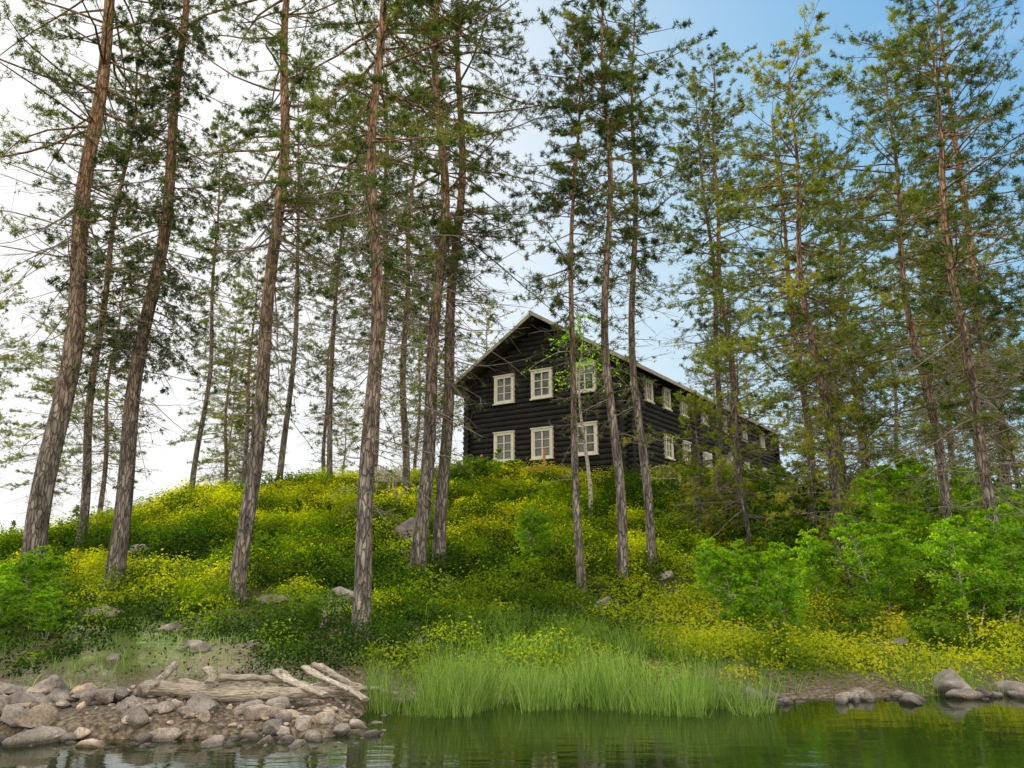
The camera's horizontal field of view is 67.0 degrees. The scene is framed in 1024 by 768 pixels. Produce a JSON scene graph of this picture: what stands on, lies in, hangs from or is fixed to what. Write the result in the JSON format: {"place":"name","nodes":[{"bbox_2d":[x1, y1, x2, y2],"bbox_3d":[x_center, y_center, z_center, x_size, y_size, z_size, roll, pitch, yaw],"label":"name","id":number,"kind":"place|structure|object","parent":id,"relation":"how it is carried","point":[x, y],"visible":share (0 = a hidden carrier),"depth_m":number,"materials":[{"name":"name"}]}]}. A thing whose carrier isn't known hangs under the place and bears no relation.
{"place":"outdoors","nodes":[
{"label":"outdoors","id":0,"kind":"place"},
{"bbox_2d":[0,695,1023,767],"bbox_3d":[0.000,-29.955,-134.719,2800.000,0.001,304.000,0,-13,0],"label":"lake water","id":1,"kind":"structure","parent":0,"point":[933,732],"depth_m":7.13,"materials":[{"name":"green liquid"}]},
{"bbox_2d":[0,486,1023,738],"bbox_3d":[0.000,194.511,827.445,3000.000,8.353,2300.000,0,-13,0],"label":"ground","id":2,"kind":"structure","parent":0,"point":[96,722],"depth_m":10.58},
{"bbox_2d":[0,574,32,630],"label":"birch sapling","id":3,"kind":"object","parent":2,"relation":"on","point":[10,589],"visible":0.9,"depth_m":13.02,"materials":[{"name":"green plant"}]},
{"bbox_2d":[0,261,58,490],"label":"pine tree","id":4,"kind":"object","parent":2,"relation":"on","point":[8,359],"visible":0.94,"depth_m":35.96,"materials":[{"name":"green plant"}]},
{"bbox_2d":[3,546,73,617],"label":"birch sapling","id":5,"kind":"object","parent":2,"relation":"on","point":[46,577],"visible":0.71,"depth_m":14.03,"materials":[{"name":"green plant"}]},
{"bbox_2d":[22,586,75,638],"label":"birch sapling","id":6,"kind":"object","parent":2,"relation":"on","point":[39,605],"visible":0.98,"depth_m":12.59,"materials":[{"name":"green plant"}]},
{"bbox_2d":[0,292,122,528],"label":"pine tree","id":7,"kind":"object","parent":2,"relation":"on","point":[12,457],"visible":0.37,"depth_m":45.38,"materials":[{"name":"green plant"}]},
{"bbox_2d":[23,231,166,513],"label":"pine tree","id":8,"kind":"object","parent":2,"relation":"on","point":[104,482],"visible":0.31,"depth_m":38.21,"materials":[{"name":"green plant"}]},
{"bbox_2d":[0,5,199,546],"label":"pine tree","id":9,"kind":"object","parent":2,"relation":"on","point":[86,489],"visible":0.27,"depth_m":24.12,"materials":[{"name":"green plant"}]},
{"bbox_2d":[0,0,269,589],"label":"pine tree","id":10,"kind":"object","parent":2,"relation":"on","point":[37,520],"visible":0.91,"depth_m":18.60,"materials":[{"name":"green plant"}]},
{"bbox_2d":[39,0,252,591],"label":"pine tree","id":11,"kind":"object","parent":2,"relation":"on","point":[124,487],"visible":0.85,"depth_m":19.10,"materials":[{"name":"plant"}]},
{"bbox_2d":[141,530,191,556],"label":"leafy shrub","id":12,"kind":"object","parent":2,"relation":"on","point":[166,536],"visible":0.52,"depth_m":20.47,"materials":[{"name":"green plant"}]},
{"bbox_2d":[185,692,219,712],"bbox_3d":[-3.090,3.234,7.788,0.281,0.258,0.369,0,-13,0],"label":"boulder","id":13,"kind":"object","parent":2,"relation":"on","point":[198,702],"visible":0.76,"depth_m":7.69,"materials":[{"name":"stone"}]},
{"bbox_2d":[0,679,413,748],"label":"shore rocks","id":14,"kind":"object","parent":2,"relation":"on","point":[33,710],"visible":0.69,"depth_m":7.49,"materials":[{"name":"stone"}]},
{"bbox_2d":[178,678,360,697],"bbox_3d":[-2.702,3.403,8.593,2.006,0.150,0.193,4,-13,-2],"label":"driftwood log","id":15,"kind":"object","parent":14,"relation":"on","point":[334,691],"visible":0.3,"depth_m":8.58,"materials":[{"name":"brown wood"}]},
{"bbox_2d":[301,665,369,700],"bbox_3d":[-2.030,3.373,8.757,0.242,0.080,1.361,11,-7,-39],"label":"driftwood plank","id":16,"kind":"object","parent":15,"relation":"on","point":[310,671],"visible":1,"depth_m":8.68,"materials":[{"name":"brown wood"}]},
{"bbox_2d":[311,662,399,696],"bbox_3d":[-1.909,3.546,9.224,1.476,0.139,0.199,2,-10,35],"label":"driftwood log","id":17,"kind":"object","parent":14,"relation":"on","point":[321,667],"visible":0.62,"depth_m":9.37,"materials":[{"name":"brown wood"}]},
{"bbox_2d":[169,106,271,490],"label":"pine tree","id":18,"kind":"object","parent":2,"relation":"on","point":[214,277],"visible":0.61,"depth_m":30.67,"materials":[{"name":"green plant"}]},
{"bbox_2d":[166,276,284,485],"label":"pine tree","id":19,"kind":"object","parent":2,"relation":"on","point":[225,453],"visible":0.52,"depth_m":46.51,"materials":[{"name":"green plant"}]},
{"bbox_2d":[143,680,317,703],"bbox_3d":[-3.000,3.322,8.254,1.823,0.272,0.251,3,-13,-4],"label":"driftwood log","id":20,"kind":"object","parent":2,"relation":"on","point":[221,695],"visible":0.74,"depth_m":8.18,"materials":[{"name":"brown wood"}]},
{"bbox_2d":[271,668,330,696],"bbox_3d":[-2.337,3.287,8.528,0.275,0.100,1.388,9,-11,-35],"label":"driftwood plank","id":21,"kind":"object","parent":20,"relation":"on","point":[285,676],"visible":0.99,"depth_m":8.42,"materials":[{"name":"brown wood"}]},
{"bbox_2d":[183,356,281,487],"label":"pine tree","id":22,"kind":"object","parent":2,"relation":"on","point":[214,454],"visible":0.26,"depth_m":60.89,"materials":[{"name":"green plant"}]},
{"bbox_2d":[209,342,291,486],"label":"pine tree","id":23,"kind":"object","parent":2,"relation":"on","point":[269,401],"visible":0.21,"depth_m":53.03,"materials":[{"name":"green plant"}]},
{"bbox_2d":[83,0,435,606],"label":"pine tree","id":24,"kind":"object","parent":2,"relation":"on","point":[241,550],"visible":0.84,"depth_m":17.80,"materials":[{"name":"green plant"}]},
{"bbox_2d":[195,232,324,485],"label":"pine tree","id":25,"kind":"object","parent":2,"relation":"on","point":[233,354],"visible":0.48,"depth_m":40.10,"materials":[{"name":"green plant"}]},
{"bbox_2d":[253,527,287,555],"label":"leafy shrub","id":26,"kind":"object","parent":2,"relation":"on","point":[262,538],"visible":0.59,"depth_m":20.39,"materials":[{"name":"green plant"}]},
{"bbox_2d":[234,49,360,486],"bbox_3d":[-9.052,-4.789,32.593,5.261,20.379,4.577,-2,-13,8],"label":"pine tree","id":27,"kind":"object","parent":2,"relation":"on","point":[296,318],"visible":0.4,"depth_m":32.35,"materials":[{"name":"green plant"}]},
{"bbox_2d":[218,674,381,690],"bbox_3d":[-2.452,3.482,8.945,1.917,0.158,0.158,4,-13,1],"label":"driftwood log","id":28,"kind":"object","parent":2,"relation":"on","point":[244,677],"visible":0.56,"depth_m":8.95,"materials":[{"name":"brown wood"}]},
{"bbox_2d":[276,268,381,473],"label":"pine tree","id":29,"kind":"object","parent":2,"relation":"on","point":[323,441],"visible":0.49,"depth_m":44.91,"materials":[{"name":"green plant"}]},
{"bbox_2d":[315,385,361,475],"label":"pine tree","id":30,"kind":"object","parent":2,"relation":"on","point":[336,445],"visible":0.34,"depth_m":64.87,"materials":[{"name":"green plant"}]},
{"bbox_2d":[290,93,389,481],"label":"pine tree","id":31,"kind":"object","parent":2,"relation":"on","point":[330,409],"visible":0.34,"depth_m":32.40,"materials":[{"name":"green plant"}]},
{"bbox_2d":[209,0,540,641],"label":"pine tree","id":32,"kind":"object","parent":2,"relation":"on","point":[369,179],"visible":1,"depth_m":14.69,"materials":[{"name":"green plant"}]},
{"bbox_2d":[304,9,455,476],"bbox_3d":[-5.542,-6.323,33.773,7.248,22.750,7.134,12,-18,-42],"label":"pine tree","id":33,"kind":"object","parent":2,"relation":"on","point":[370,58],"visible":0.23,"depth_m":33.83,"materials":[{"name":"green plant"}]},
{"bbox_2d":[319,41,468,498],"bbox_3d":[-4.401,-4.853,30.315,5.857,19.890,7.013,-4,-14,17],"label":"pine tree","id":34,"kind":"object","parent":2,"relation":"on","point":[404,426],"visible":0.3,"depth_m":29.60,"materials":[{"name":"green plant"}]},
{"bbox_2d":[245,0,578,572],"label":"pine tree","id":35,"kind":"object","parent":2,"relation":"on","point":[420,540],"visible":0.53,"depth_m":20.69,"materials":[{"name":"green plant"}]},
{"bbox_2d":[365,277,461,468],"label":"pine tree","id":36,"kind":"object","parent":2,"relation":"on","point":[415,458],"visible":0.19,"depth_m":52.66,"materials":[{"name":"green plant"}]},
{"bbox_2d":[388,247,480,464],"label":"pine tree","id":37,"kind":"object","parent":2,"relation":"on","point":[442,370],"visible":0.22,"depth_m":39.89,"materials":[{"name":"green plant"}]},
{"bbox_2d":[299,0,596,569],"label":"pine tree","id":38,"kind":"object","parent":2,"relation":"on","point":[439,546],"visible":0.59,"depth_m":21.11,"materials":[{"name":"green plant"}]},
{"bbox_2d":[459,448,505,482],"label":"leafy shrub","id":39,"kind":"object","parent":2,"relation":"on","point":[478,467],"visible":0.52,"depth_m":29.50,"materials":[{"name":"green plant"}]},
{"bbox_2d":[454,290,517,442],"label":"pine tree","id":40,"kind":"object","parent":2,"relation":"on","point":[481,332],"visible":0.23,"depth_m":48.06,"materials":[{"name":"green plant"}]},
{"bbox_2d":[0,582,1022,696],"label":"shore grass","id":41,"kind":"structure","parent":2,"relation":"on","point":[643,650],"depth_m":11.14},
{"bbox_2d":[0,454,1023,700],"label":"bilberry ground cover","id":42,"kind":"object","parent":2,"relation":"on","point":[304,510],"visible":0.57,"depth_m":16.97,"materials":[{"name":"green plant"}]},
{"bbox_2d":[510,504,561,562],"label":"birch sapling","id":43,"kind":"object","parent":2,"relation":"on","point":[536,527],"visible":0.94,"depth_m":19.59,"materials":[{"name":"green plant"}]},
{"bbox_2d":[490,5,642,595],"bbox_3d":[1.435,-2.445,19.040,3.548,15.794,4.077,7,-15,-27],"label":"pine tree","id":44,"kind":"object","parent":2,"relation":"on","point":[575,127],"visible":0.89,"depth_m":19.11,"materials":[{"name":"green plant"}]},
{"bbox_2d":[353,632,784,718],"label":"reed grass","id":45,"kind":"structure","parent":2,"relation":"on","point":[464,690],"depth_m":8.84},
{"bbox_2d":[518,314,630,516],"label":"birch tree","id":46,"kind":"object","parent":2,"relation":"on","point":[578,365],"visible":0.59,"depth_m":25.82,"materials":[{"name":"green plant"}]},
{"bbox_2d":[505,0,704,582],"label":"pine tree","id":47,"kind":"object","parent":2,"relation":"on","point":[622,529],"visible":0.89,"depth_m":19.68,"materials":[{"name":"green plant"}]},
{"bbox_2d":[463,325,780,476],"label":"log walls","id":48,"kind":"structure","parent":2,"relation":"on","point":[522,415],"depth_m":35.09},
{"bbox_2d":[492,373,514,405],"bbox_3d":[-0.341,0.269,35.960,1.200,1.390,0.270,-9,-16,33],"label":"window","id":49,"kind":"structure","parent":48,"relation":"attached to","point":[504,389],"depth_m":35.92,"materials":[{"name":"white paint"}]},
{"bbox_2d":[493,430,515,462],"bbox_3d":[-0.341,2.897,35.343,1.200,1.440,0.270,-9,-16,33],"label":"window","id":50,"kind":"structure","parent":48,"relation":"attached to","point":[504,441],"depth_m":35.30,"materials":[{"name":"white paint"}]},
{"bbox_2d":[529,367,553,400],"bbox_3d":[1.358,0.007,34.844,1.200,1.390,0.270,-9,-16,33],"label":"window","id":51,"kind":"structure","parent":48,"relation":"attached to","point":[540,382],"depth_m":34.82,"materials":[{"name":"white paint"}]},
{"bbox_2d":[530,426,553,460],"bbox_3d":[1.358,2.635,34.227,1.200,1.440,0.270,-9,-16,33],"label":"window","id":52,"kind":"structure","parent":48,"relation":"attached to","point":[542,438],"depth_m":34.21,"materials":[{"name":"white paint"}]},
{"bbox_2d":[576,360,596,393],"bbox_3d":[3.182,-0.274,33.646,1.200,1.390,0.270,-9,-16,33],"label":"window","id":53,"kind":"structure","parent":48,"relation":"attached to","point":[584,376],"depth_m":33.56,"materials":[{"name":"white paint"}]},
{"bbox_2d":[577,421,598,456],"bbox_3d":[3.182,2.355,33.030,1.200,1.440,0.270,-9,-16,33],"label":"window","id":54,"kind":"structure","parent":48,"relation":"attached to","point":[594,442],"depth_m":32.91,"materials":[{"name":"white paint"}]},
{"bbox_2d":[454,315,770,428],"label":"roof","id":55,"kind":"structure","parent":48,"relation":"on","point":[503,347],"depth_m":36.24,"materials":[{"name":"wood"}]},
{"bbox_2d":[454,312,785,437],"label":"bargeboards","id":56,"kind":"object","parent":48,"relation":"on","point":[525,318],"visible":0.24,"depth_m":35.29,"materials":[{"name":"grey wood"}]},
{"bbox_2d":[549,0,718,569],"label":"pine tree","id":57,"kind":"object","parent":2,"relation":"on","point":[644,463],"visible":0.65,"depth_m":20.86,"materials":[{"name":"green plant"}]},
{"bbox_2d":[639,390,759,533],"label":"young pine tree","id":58,"kind":"object","parent":2,"relation":"on","point":[699,501],"visible":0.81,"depth_m":22.87,"materials":[{"name":"green plant"}]},
{"bbox_2d":[686,538,738,601],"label":"birch sapling","id":59,"kind":"object","parent":2,"relation":"on","point":[711,553],"visible":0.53,"depth_m":16.79,"materials":[{"name":"green plant"}]},
{"bbox_2d":[638,57,789,500],"bbox_3d":[7.403,-3.865,28.148,6.188,17.550,5.168,1,-13,-5],"label":"pine tree","id":60,"kind":"object","parent":2,"relation":"on","point":[705,200],"visible":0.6,"depth_m":28.49,"materials":[{"name":"green plant"}]},
{"bbox_2d":[677,331,756,418],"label":"pine tree","id":61,"kind":"object","parent":2,"relation":"on","point":[706,381],"visible":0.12,"depth_m":53.46,"materials":[{"name":"green plant"}]},
{"bbox_2d":[622,326,828,553],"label":"young pine tree","id":62,"kind":"object","parent":2,"relation":"on","point":[739,474],"visible":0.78,"depth_m":21.06,"materials":[{"name":"green plant"}]},
{"bbox_2d":[643,41,819,511],"bbox_3d":[7.895,-4.216,28.113,5.512,18.720,6.600,8,-15,-29],"label":"pine tree","id":63,"kind":"object","parent":2,"relation":"on","point":[718,267],"visible":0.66,"depth_m":28.35,"materials":[{"name":"green plant"}]},
{"bbox_2d":[692,539,785,635],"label":"birch sapling","id":64,"kind":"object","parent":2,"relation":"on","point":[745,581],"visible":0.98,"depth_m":13.34,"materials":[{"name":"green plant"}]},
{"bbox_2d":[754,624,795,661],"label":"leafy shrub","id":65,"kind":"object","parent":2,"relation":"on","point":[770,638],"visible":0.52,"depth_m":11.39,"materials":[{"name":"green plant"}]},
{"bbox_2d":[747,458,806,506],"bbox_3d":[9.170,3.580,26.678,2.583,2.286,2.019,1,-13,-5],"label":"leafy shrub","id":66,"kind":"object","parent":2,"relation":"on","point":[766,483],"visible":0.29,"depth_m":26.37,"materials":[{"name":"green plant"}]},
{"bbox_2d":[744,502,814,559],"bbox_3d":[6.966,3.975,20.039,1.570,1.778,2.009,0,-13,0],"label":"leafy shrub","id":67,"kind":"object","parent":2,"relation":"on","point":[785,529],"visible":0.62,"depth_m":19.88,"materials":[{"name":"green plant"}]},
{"bbox_2d":[748,541,810,608],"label":"birch sapling","id":68,"kind":"object","parent":2,"relation":"on","point":[782,555],"visible":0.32,"depth_m":14.96,"materials":[{"name":"green plant"}]},
{"bbox_2d":[755,569,819,631],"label":"birch sapling","id":69,"kind":"object","parent":2,"relation":"on","point":[786,597],"visible":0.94,"depth_m":12.85,"materials":[{"name":"green plant"}]},
{"bbox_2d":[741,301,850,482],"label":"pine tree","id":70,"kind":"object","parent":2,"relation":"on","point":[795,406],"visible":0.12,"depth_m":45.18,"materials":[{"name":"green plant"}]},
{"bbox_2d":[767,484,841,531],"bbox_3d":[8.673,3.875,22.639,1.948,2.024,2.879,-2,-13,8],"label":"leafy shrub","id":71,"kind":"object","parent":2,"relation":"on","point":[796,499],"visible":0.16,"depth_m":22.39,"materials":[{"name":"green plant"}]},
{"bbox_2d":[677,43,939,535],"bbox_3d":[8.804,-2.165,22.135,6.997,14.999,6.063,-6,-14,23],"label":"pine tree","id":72,"kind":"object","parent":2,"relation":"on","point":[752,263],"visible":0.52,"depth_m":22.55,"materials":[{"name":"green plant"}]},
{"bbox_2d":[684,0,943,590],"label":"pine tree","id":73,"kind":"object","parent":2,"relation":"on","point":[814,347],"visible":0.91,"depth_m":19.56,"materials":[{"name":"green plant"}]},
{"bbox_2d":[789,529,853,607],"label":"birch sapling","id":74,"kind":"object","parent":2,"relation":"on","point":[813,547],"visible":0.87,"depth_m":15.74,"materials":[{"name":"green plant"}]},
{"bbox_2d":[752,236,906,479],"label":"pine tree","id":75,"kind":"object","parent":2,"relation":"on","point":[793,264],"visible":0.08,"depth_m":37.31,"materials":[{"name":"green plant"}]},
{"bbox_2d":[791,504,867,572],"bbox_3d":[8.217,3.969,19.389,2.296,2.032,1.794,-5,-14,22],"label":"leafy shrub","id":76,"kind":"object","parent":2,"relation":"on","point":[818,508],"visible":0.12,"depth_m":19.32,"materials":[{"name":"green plant"}]},
{"bbox_2d":[651,686,1023,704],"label":"shoreline stones","id":77,"kind":"object","parent":2,"relation":"on","point":[911,698],"visible":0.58,"depth_m":9.42,"materials":[{"name":"stone"}]},
{"bbox_2d":[756,398,919,599],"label":"young pine tree","id":78,"kind":"object","parent":2,"relation":"on","point":[840,501],"visible":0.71,"depth_m":17.38,"materials":[{"name":"green plant"}]},
{"bbox_2d":[817,619,878,651],"bbox_3d":[5.225,3.987,12.028,0.896,0.630,0.606,-3,-14,14],"label":"leafy shrub","id":79,"kind":"object","parent":2,"relation":"on","point":[861,628],"visible":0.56,"depth_m":11.98,"materials":[{"name":"green plant"}]},
{"bbox_2d":[760,116,936,467],"bbox_3d":[13.047,-2.044,28.733,7.260,15.563,6.291,8,-15,-30],"label":"pine tree","id":80,"kind":"object","parent":2,"relation":"on","point":[840,281],"visible":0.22,"depth_m":28.42,"materials":[{"name":"green plant"}]},
{"bbox_2d":[767,340,929,538],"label":"young pine tree","id":81,"kind":"object","parent":2,"relation":"on","point":[845,468],"visible":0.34,"depth_m":20.38,"materials":[{"name":"green plant"}]},
{"bbox_2d":[830,589,886,632],"bbox_3d":[6.281,4.173,13.971,0.808,0.914,1.033,0,-13,-1],"label":"leafy shrub","id":82,"kind":"object","parent":2,"relation":"on","point":[858,606],"visible":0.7,"depth_m":13.91,"materials":[{"name":"green plant"}]},
{"bbox_2d":[778,313,947,535],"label":"young pine tree","id":83,"kind":"object","parent":2,"relation":"on","point":[866,447],"visible":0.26,"depth_m":21.95,"materials":[{"name":"green plant"}]},
{"bbox_2d":[826,512,933,622],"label":"birch sapling","id":84,"kind":"object","parent":2,"relation":"on","point":[891,552],"visible":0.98,"depth_m":14.86,"materials":[{"name":"green plant"}]},
{"bbox_2d":[828,460,937,526],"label":"birch sapling","id":85,"kind":"object","parent":2,"relation":"on","point":[866,491],"visible":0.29,"depth_m":18.87,"materials":[{"name":"green plant"}]},
{"bbox_2d":[837,477,938,591],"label":"birch sapling","id":86,"kind":"object","parent":2,"relation":"on","point":[912,521],"visible":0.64,"depth_m":16.71,"materials":[{"name":"green plant"}]},
{"bbox_2d":[849,250,955,470],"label":"pine tree","id":87,"kind":"object","parent":2,"relation":"on","point":[896,402],"visible":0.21,"depth_m":38.79,"materials":[{"name":"green plant"}]},
{"bbox_2d":[783,0,1023,567],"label":"pine tree","id":88,"kind":"object","parent":2,"relation":"on","point":[916,345],"visible":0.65,"depth_m":17.82,"materials":[{"name":"green plant"}]},
{"bbox_2d":[794,0,1023,640],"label":"pine tree","id":89,"kind":"object","parent":2,"relation":"on","point":[971,385],"visible":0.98,"depth_m":15.11,"materials":[{"name":"green plant"}]},
{"bbox_2d":[829,0,1023,495],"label":"pine tree","id":90,"kind":"object","parent":2,"relation":"on","point":[993,184],"visible":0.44,"depth_m":22.03,"materials":[{"name":"green plant"}]},
{"bbox_2d":[902,596,953,626],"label":"leafy shrub","id":91,"kind":"object","parent":2,"relation":"on","point":[917,605],"visible":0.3,"depth_m":13.97,"materials":[{"name":"green plant"}]},
{"bbox_2d":[903,606,969,651],"bbox_3d":[6.725,3.930,12.236,0.740,0.838,0.947,8,-15,-30],"label":"leafy shrub","id":92,"kind":"object","parent":2,"relation":"on","point":[932,628],"visible":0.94,"depth_m":12.19,"materials":[{"name":"green plant"}]},
{"bbox_2d":[853,176,1023,477],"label":"pine tree","id":93,"kind":"object","parent":2,"relation":"on","point":[949,444],"visible":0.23,"depth_m":28.68,"materials":[{"name":"green plant"}]},
{"bbox_2d":[910,568,975,620],"bbox_3d":[8.644,4.194,15.071,1.190,1.237,1.760,2,-13,-8],"label":"leafy shrub","id":94,"kind":"object","parent":2,"relation":"on","point":[927,584],"visible":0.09,"depth_m":15.40,"materials":[{"name":"green plant"}]},
{"bbox_2d":[877,99,1023,480],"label":"pine tree","id":95,"kind":"object","parent":2,"relation":"on","point":[935,122],"visible":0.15,"depth_m":32.90,"materials":[{"name":"green plant"}]},
{"bbox_2d":[891,453,1012,545],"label":"birch sapling","id":96,"kind":"object","parent":2,"relation":"on","point":[954,493],"visible":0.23,"depth_m":18.37,"materials":[{"name":"green plant"}]},
{"bbox_2d":[932,669,972,694],"bbox_3d":[5.624,3.878,9.843,0.499,0.450,0.586,-4,-14,16],"label":"boulder","id":97,"kind":"object","parent":2,"relation":"on","point":[948,681],"visible":0.6,"depth_m":9.75,"materials":[{"name":"stone"}]},
{"bbox_2d":[902,237,1023,486],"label":"pine tree","id":98,"kind":"object","parent":2,"relation":"on","point":[939,337],"visible":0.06,"depth_m":36.98,"materials":[{"name":"green plant"}]},
{"bbox_2d":[903,339,1023,542],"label":"young pine tree","id":99,"kind":"object","parent":2,"relation":"on","point":[1007,353],"visible":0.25,"depth_m":18.25,"materials":[{"name":"green plant"}]},
{"bbox_2d":[904,503,1023,637],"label":"birch sapling","id":100,"kind":"object","parent":2,"relation":"on","point":[941,549],"visible":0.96,"depth_m":13.36,"materials":[{"name":"green plant"}]},
{"bbox_2d":[947,487,1023,586],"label":"birch sapling","id":101,"kind":"object","parent":2,"relation":"on","point":[980,512],"visible":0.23,"depth_m":15.65,"materials":[{"name":"green plant"}]},
{"bbox_2d":[953,287,1023,487],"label":"pine tree","id":102,"kind":"object","parent":2,"relation":"on","point":[1017,417],"visible":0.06,"depth_m":40.92,"materials":[{"name":"green plant"}]},
{"bbox_2d":[955,524,1023,640],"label":"birch sapling","id":103,"kind":"object","parent":2,"relation":"on","point":[1014,577],"visible":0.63,"depth_m":13.39,"materials":[{"name":"green plant"}]},
{"bbox_2d":[956,160,1023,419],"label":"pine tree","id":104,"kind":"object","parent":2,"relation":"on","point":[1008,267],"visible":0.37,"depth_m":24.33,"materials":[{"name":"green plant"}]},
{"bbox_2d":[0,0,1023,534],"label":"sky","id":105,"kind":"structure","parent":0,"point":[740,24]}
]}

